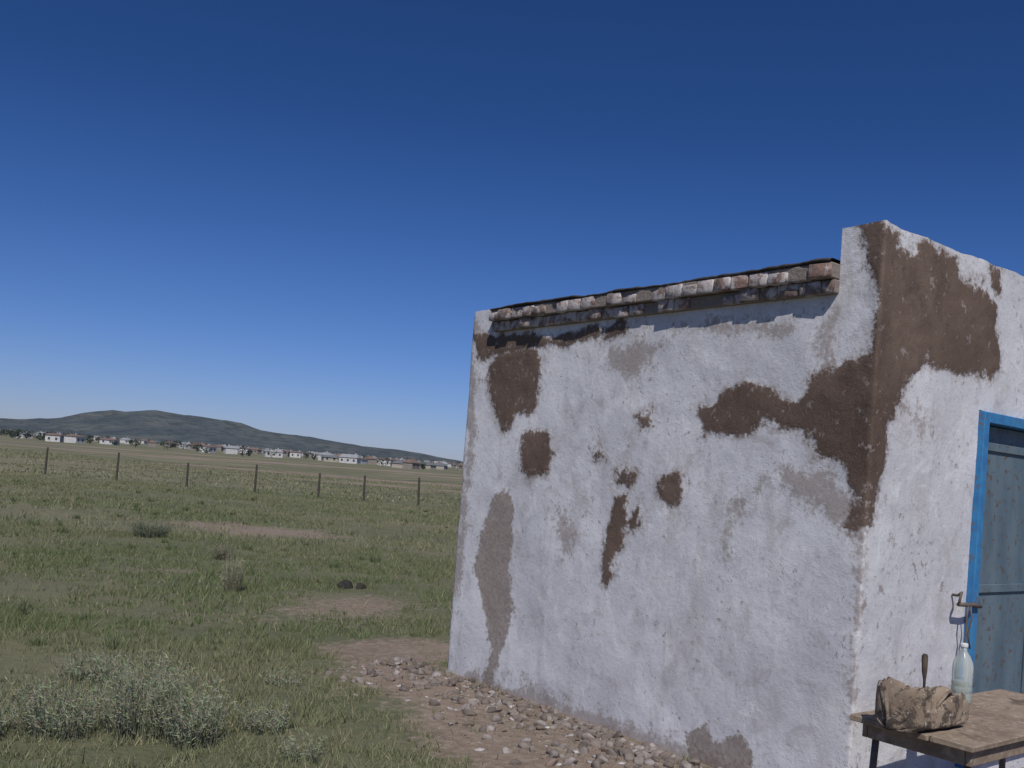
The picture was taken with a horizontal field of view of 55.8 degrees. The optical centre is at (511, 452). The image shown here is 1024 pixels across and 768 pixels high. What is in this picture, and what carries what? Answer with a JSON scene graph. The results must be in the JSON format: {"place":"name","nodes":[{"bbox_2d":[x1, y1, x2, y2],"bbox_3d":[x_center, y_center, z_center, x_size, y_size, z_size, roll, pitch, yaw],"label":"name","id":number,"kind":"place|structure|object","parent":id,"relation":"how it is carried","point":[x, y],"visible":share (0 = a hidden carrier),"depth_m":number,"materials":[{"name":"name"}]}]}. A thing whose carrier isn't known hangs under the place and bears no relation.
{"place":"outdoors","nodes":[
{"label":"outdoors","id":0,"kind":"place"},
{"bbox_2d":[0,410,462,463],"bbox_3d":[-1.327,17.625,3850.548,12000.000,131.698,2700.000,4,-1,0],"label":"hills","id":1,"kind":"structure","parent":0,"point":[158,426],"depth_m":3240.30,"materials":[{"name":"green plant"}]},
{"bbox_2d":[0,448,689,767],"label":"grass","id":2,"kind":"structure","parent":0,"point":[33,621],"depth_m":11.33,"materials":[{"name":"green plant"}]},
{"bbox_2d":[0,434,1023,767],"bbox_3d":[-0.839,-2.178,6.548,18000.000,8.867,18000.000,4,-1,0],"label":"ground","id":3,"kind":"structure","parent":0,"point":[358,606],"depth_m":9.94,"materials":[{"name":"green plant"}]},
{"bbox_2d":[0,679,24,735],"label":"sagebrush shrub","id":4,"kind":"object","parent":3,"relation":"on","point":[4,720],"visible":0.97,"depth_m":5.14,"materials":[{"name":"green plant"}]},
{"bbox_2d":[10,494,20,501],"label":"grass tuft","id":5,"kind":"object","parent":3,"relation":"on","point":[14,499],"visible":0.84,"depth_m":24.02,"materials":[{"name":"green plant"}]},
{"bbox_2d":[2,597,37,614],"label":"grass tuft","id":6,"kind":"object","parent":3,"relation":"on","point":[23,607],"visible":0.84,"depth_m":8.93,"materials":[{"name":"green plant"}]},
{"bbox_2d":[16,431,33,438],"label":"village house","id":7,"kind":"structure","parent":3,"relation":"on","point":[23,435],"depth_m":563.27,"materials":[{"name":"white paint"}]},
{"bbox_2d":[25,517,41,526],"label":"grass tuft","id":8,"kind":"object","parent":3,"relation":"on","point":[30,522],"visible":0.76,"depth_m":17.53,"materials":[{"name":"green plant"}]},
{"bbox_2d":[29,635,48,646],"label":"grass tuft","id":9,"kind":"object","parent":3,"relation":"on","point":[38,642],"visible":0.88,"depth_m":7.53,"materials":[{"name":"green plant"}]},
{"bbox_2d":[45,433,63,441],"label":"village house","id":10,"kind":"structure","parent":3,"relation":"on","point":[54,437],"depth_m":469.38,"materials":[{"name":"white paint"}]},
{"bbox_2d":[0,663,109,742],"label":"sagebrush shrub","id":11,"kind":"object","parent":3,"relation":"on","point":[74,721],"visible":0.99,"depth_m":5.20,"materials":[{"name":"green foliage"}]},
{"bbox_2d":[56,523,68,532],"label":"grass tuft","id":12,"kind":"object","parent":3,"relation":"on","point":[63,530],"visible":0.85,"depth_m":16.61,"materials":[{"name":"green plant"}]},
{"bbox_2d":[63,433,84,443],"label":"village house","id":13,"kind":"structure","parent":3,"relation":"on","point":[73,438],"depth_m":467.66,"materials":[{"name":"white paint"}]},
{"bbox_2d":[71,514,81,518],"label":"grass tuft","id":14,"kind":"object","parent":3,"relation":"on","point":[76,516],"visible":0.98,"depth_m":19.80,"materials":[{"name":"green plant"}]},
{"bbox_2d":[49,643,131,684],"bbox_3d":[-2.861,1.434,6.579,0.529,0.248,0.502,4,-1,0],"label":"sagebrush shrub","id":15,"kind":"object","parent":3,"relation":"on","point":[69,661],"visible":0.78,"depth_m":6.54,"materials":[{"name":"green plant"}]},
{"bbox_2d":[99,438,119,444],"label":"village house","id":16,"kind":"structure","parent":3,"relation":"on","point":[105,440],"depth_m":549.96,"materials":[{"name":"white paint"}]},
{"bbox_2d":[100,628,132,650],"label":"grass tuft","id":17,"kind":"object","parent":3,"relation":"on","point":[109,644],"visible":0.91,"depth_m":7.64,"materials":[{"name":"green plant"}]},
{"bbox_2d":[120,437,130,442],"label":"village house","id":18,"kind":"structure","parent":3,"relation":"on","point":[122,440],"depth_m":845.47,"materials":[{"name":"stone"}]},
{"bbox_2d":[84,645,196,742],"bbox_3d":[-2.063,1.328,5.383,0.623,0.521,0.627,4,-1,0],"label":"sagebrush shrub","id":19,"kind":"object","parent":3,"relation":"on","point":[127,714],"visible":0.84,"depth_m":5.32,"materials":[{"name":"green foliage"}]},
{"bbox_2d":[99,648,191,705],"bbox_3d":[-2.265,1.379,5.986,0.538,0.395,0.570,4,-1,0],"label":"sagebrush shrub","id":20,"kind":"object","parent":3,"relation":"on","point":[138,676],"visible":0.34,"depth_m":5.98,"materials":[{"name":"green plant"}]},
{"bbox_2d":[125,519,174,537],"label":"sagebrush","id":21,"kind":"object","parent":3,"relation":"on","point":[147,531],"visible":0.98,"depth_m":16.95,"materials":[{"name":"green plant"}]},
{"bbox_2d":[138,652,163,669],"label":"grass tuft","id":22,"kind":"object","parent":3,"relation":"on","point":[151,661],"visible":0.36,"depth_m":7.02,"materials":[{"name":"green plant"}]},
{"bbox_2d":[147,439,155,446],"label":"village house","id":23,"kind":"structure","parent":3,"relation":"on","point":[151,443],"depth_m":679.99,"materials":[{"name":"ceramic"}]},
{"bbox_2d":[164,440,176,447],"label":"village house","id":24,"kind":"structure","parent":3,"relation":"on","point":[171,441],"depth_m":723.53,"materials":[{"name":"ceramic"}]},
{"bbox_2d":[164,543,180,549],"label":"grass tuft","id":25,"kind":"object","parent":3,"relation":"on","point":[170,547],"visible":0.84,"depth_m":15.19,"materials":[{"name":"green plant"}]},
{"bbox_2d":[178,442,189,448],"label":"village house","id":26,"kind":"structure","parent":3,"relation":"on","point":[186,443],"depth_m":717.77,"materials":[{"name":"stone"}]},
{"bbox_2d":[141,663,240,750],"bbox_3d":[-1.748,1.369,5.243,0.483,0.451,0.500,4,-1,0],"label":"sagebrush shrub","id":27,"kind":"object","parent":3,"relation":"on","point":[205,729],"visible":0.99,"depth_m":5.22,"materials":[{"name":"green foliage"}]},
{"bbox_2d":[189,442,205,450],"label":"village house","id":28,"kind":"structure","parent":3,"relation":"on","point":[192,445],"depth_m":570.83,"materials":[{"name":"ceramic"}]},
{"bbox_2d":[199,444,217,452],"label":"village house","id":29,"kind":"structure","parent":3,"relation":"on","point":[212,448],"depth_m":526.21,"materials":[{"name":"white paint"}]},
{"bbox_2d":[215,444,223,450],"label":"village house","id":30,"kind":"structure","parent":3,"relation":"on","point":[220,447],"depth_m":764.46,"materials":[{"name":"ceramic"}]},
{"bbox_2d":[210,541,236,560],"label":"feather grass tuft","id":31,"kind":"object","parent":3,"relation":"on","point":[217,552],"visible":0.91,"depth_m":14.39,"materials":[{"name":"beige plant"}]},
{"bbox_2d":[0,427,460,469],"bbox_3d":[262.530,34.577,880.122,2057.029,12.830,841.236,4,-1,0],"label":"distant trees","id":32,"kind":"object","parent":3,"relation":"on","point":[12,434],"visible":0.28,"depth_m":543.22,"materials":[{"name":"green plant"}]},
{"bbox_2d":[223,444,237,453],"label":"village house","id":33,"kind":"structure","parent":3,"relation":"on","point":[228,449],"depth_m":552.80,"materials":[{"name":"paint"}]},
{"bbox_2d":[220,549,246,591],"bbox_3d":[-3.261,1.380,11.283,0.322,0.510,0.306,3,-2,43],"label":"feather grass tuft","id":34,"kind":"object","parent":3,"relation":"on","point":[236,577],"visible":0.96,"depth_m":11.24,"materials":[{"name":"beige plant"}]},
{"bbox_2d":[229,509,237,515],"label":"grass tuft","id":35,"kind":"object","parent":3,"relation":"on","point":[234,513],"visible":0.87,"depth_m":25.32,"materials":[{"name":"green plant"}]},
{"bbox_2d":[8,447,459,505],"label":"wire fence","id":36,"kind":"object","parent":3,"relation":"on","point":[255,480],"visible":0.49,"depth_m":41.19,"materials":[{"name":"grey metal"}]},
{"bbox_2d":[239,447,250,453],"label":"village house","id":37,"kind":"structure","parent":3,"relation":"on","point":[240,451],"depth_m":678.78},
{"bbox_2d":[243,543,253,549],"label":"grass tuft","id":38,"kind":"object","parent":3,"relation":"on","point":[247,546],"visible":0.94,"depth_m":16.38,"materials":[{"name":"green plant"}]},
{"bbox_2d":[250,447,260,453],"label":"village house","id":39,"kind":"structure","parent":3,"relation":"on","point":[256,450],"depth_m":770.68,"materials":[{"name":"ceramic"}]},
{"bbox_2d":[234,694,297,735],"bbox_3d":[-1.423,1.514,5.570,0.382,0.208,0.376,4,-1,28],"label":"sagebrush shrub","id":40,"kind":"object","parent":3,"relation":"on","point":[256,719],"visible":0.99,"depth_m":5.55,"materials":[{"name":"green plant"}]},
{"bbox_2d":[263,448,283,457],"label":"village house","id":41,"kind":"structure","parent":3,"relation":"on","point":[279,452],"depth_m":552.47,"materials":[{"name":"stone"}]},
{"bbox_2d":[259,666,306,687],"bbox_3d":[-1.623,1.590,6.875,0.294,0.154,0.319,3,-2,33],"label":"sagebrush shrub","id":42,"kind":"object","parent":3,"relation":"on","point":[284,678],"visible":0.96,"depth_m":6.86,"materials":[{"name":"green plant"}]},
{"bbox_2d":[290,450,301,457],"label":"village house","id":43,"kind":"structure","parent":3,"relation":"on","point":[296,454],"depth_m":616.20,"materials":[{"name":"white paint"}]},
{"bbox_2d":[274,727,329,764],"bbox_3d":[-1.110,1.555,5.101,0.306,0.180,0.286,4,-1,0],"label":"sagebrush shrub","id":44,"kind":"object","parent":3,"relation":"on","point":[294,751],"visible":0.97,"depth_m":5.10,"materials":[{"name":"green plant"}]},
{"bbox_2d":[318,451,332,459],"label":"village house","id":45,"kind":"structure","parent":3,"relation":"on","point":[323,453],"depth_m":550.25,"materials":[{"name":"stone"}]},
{"bbox_2d":[321,454,337,461],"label":"village house","id":46,"kind":"structure","parent":3,"relation":"on","point":[330,458],"depth_m":504.67,"materials":[{"name":"white paint"}]},
{"bbox_2d":[328,558,341,567],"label":"grass tuft","id":47,"kind":"object","parent":3,"relation":"on","point":[335,564],"visible":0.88,"depth_m":14.61,"materials":[{"name":"green plant"}]},
{"bbox_2d":[338,453,360,463],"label":"village house","id":48,"kind":"structure","parent":3,"relation":"on","point":[350,458],"depth_m":498.63,"materials":[{"name":"stone"}]},
{"bbox_2d":[337,579,366,588],"bbox_3d":[-2.059,1.740,12.462,0.369,0.194,0.247,4,-1,0],"label":"dark rock","id":49,"kind":"object","parent":3,"relation":"on","point":[345,583],"visible":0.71,"depth_m":12.40,"materials":[{"name":"stone"}]},
{"bbox_2d":[361,456,367,463],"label":"village house","id":50,"kind":"structure","parent":3,"relation":"on","point":[364,461],"depth_m":513.95,"materials":[{"name":"white paint"}]},
{"bbox_2d":[365,455,376,464],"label":"village house","id":51,"kind":"structure","parent":3,"relation":"on","point":[371,460],"depth_m":536.54,"materials":[{"name":"ceramic"}]},
{"bbox_2d":[367,552,383,562],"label":"grass tuft","id":52,"kind":"object","parent":3,"relation":"on","point":[372,557],"visible":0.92,"depth_m":15.71,"materials":[{"name":"green plant"}]},
{"bbox_2d":[378,458,393,465],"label":"village house","id":53,"kind":"structure","parent":3,"relation":"on","point":[390,461],"depth_m":541.42,"materials":[{"name":"white paint"}]},
{"bbox_2d":[392,459,402,467],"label":"village house","id":54,"kind":"structure","parent":3,"relation":"on","point":[397,464],"depth_m":483.67,"materials":[{"name":"beige paint"}]},
{"bbox_2d":[402,458,419,468],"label":"village house","id":55,"kind":"structure","parent":3,"relation":"on","point":[412,463],"depth_m":470.15,"materials":[{"name":"ceramic"}]},
{"bbox_2d":[425,461,436,468],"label":"village house","id":56,"kind":"structure","parent":3,"relation":"on","point":[429,464],"depth_m":558.61,"materials":[{"name":"white paint"}]},
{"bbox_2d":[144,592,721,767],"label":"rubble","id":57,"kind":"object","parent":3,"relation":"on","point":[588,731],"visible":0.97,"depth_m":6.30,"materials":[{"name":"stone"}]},
{"bbox_2d":[435,462,447,469],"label":"village house","id":58,"kind":"structure","parent":3,"relation":"on","point":[441,465],"depth_m":585.85,"materials":[{"name":"white paint"}]},
{"bbox_2d":[448,220,1023,767],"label":"walls","id":59,"kind":"structure","parent":3,"relation":"on","point":[732,536],"depth_m":5.63,"materials":[{"name":"paint"}]},
{"bbox_2d":[489,263,835,331],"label":"eave bricks","id":60,"kind":"object","parent":59,"relation":"attached to","point":[667,299],"visible":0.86,"depth_m":5.99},
{"bbox_2d":[490,258,839,310],"bbox_3d":[0.893,-1.059,6.426,0.401,0.031,3.015,5,-2,-38],"label":"felt edge","id":61,"kind":"object","parent":60,"relation":"on","point":[813,261],"visible":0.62,"depth_m":5.91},
{"bbox_2d":[491,262,840,331],"bbox_3d":[0.825,-0.972,6.373,0.162,0.162,3.022,5,-2,-38],"label":"eave mortar","id":62,"kind":"object","parent":59,"relation":"attached to","point":[698,301],"visible":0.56,"depth_m":5.93,"materials":[{"name":"grey concrete"}]},
{"bbox_2d":[955,411,1023,767],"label":"door frame","id":63,"kind":"object","parent":59,"relation":"attached to","point":[986,420],"visible":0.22,"depth_m":5.62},
{"bbox_2d":[972,426,1023,693],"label":"door leaf","id":64,"kind":"object","parent":63,"relation":"in","point":[999,656],"visible":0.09,"depth_m":5.95,"materials":[{"name":"blue wood"}]},
{"bbox_2d":[952,591,982,648],"bbox_3d":[2.596,0.977,5.537,0.279,0.370,0.079,5,-2,-37],"label":"door latch","id":65,"kind":"object","parent":64,"relation":"attached to","point":[967,605],"depth_m":5.49,"materials":[{"name":"grey metal"}]},
{"bbox_2d":[850,689,1023,767],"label":"wooden table","id":66,"kind":"object","parent":3,"relation":"on","point":[991,729],"visible":0.86,"depth_m":4.30,"materials":[{"name":"wood"}]},
{"bbox_2d":[875,653,969,732],"bbox_3d":[1.814,1.053,4.283,0.472,0.313,0.237,5,-2,-35],"label":"canvas tool bag","id":67,"kind":"object","parent":66,"relation":"on","point":[902,707],"visible":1,"depth_m":4.17,"materials":[{"name":"beige fabric"}]},
{"bbox_2d":[951,643,973,703],"bbox_3d":[2.257,1.107,4.845,0.098,0.301,0.098,4,-1,0],"label":"plastic bottle","id":68,"kind":"object","parent":66,"relation":"on","point":[962,673],"visible":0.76,"depth_m":4.81,"materials":[{"name":"white"}]},
{"bbox_2d":[0,0,1023,460],"label":"sky","id":69,"kind":"structure","parent":0,"point":[291,217],"materials":[{"name":"blue"}]}
]}

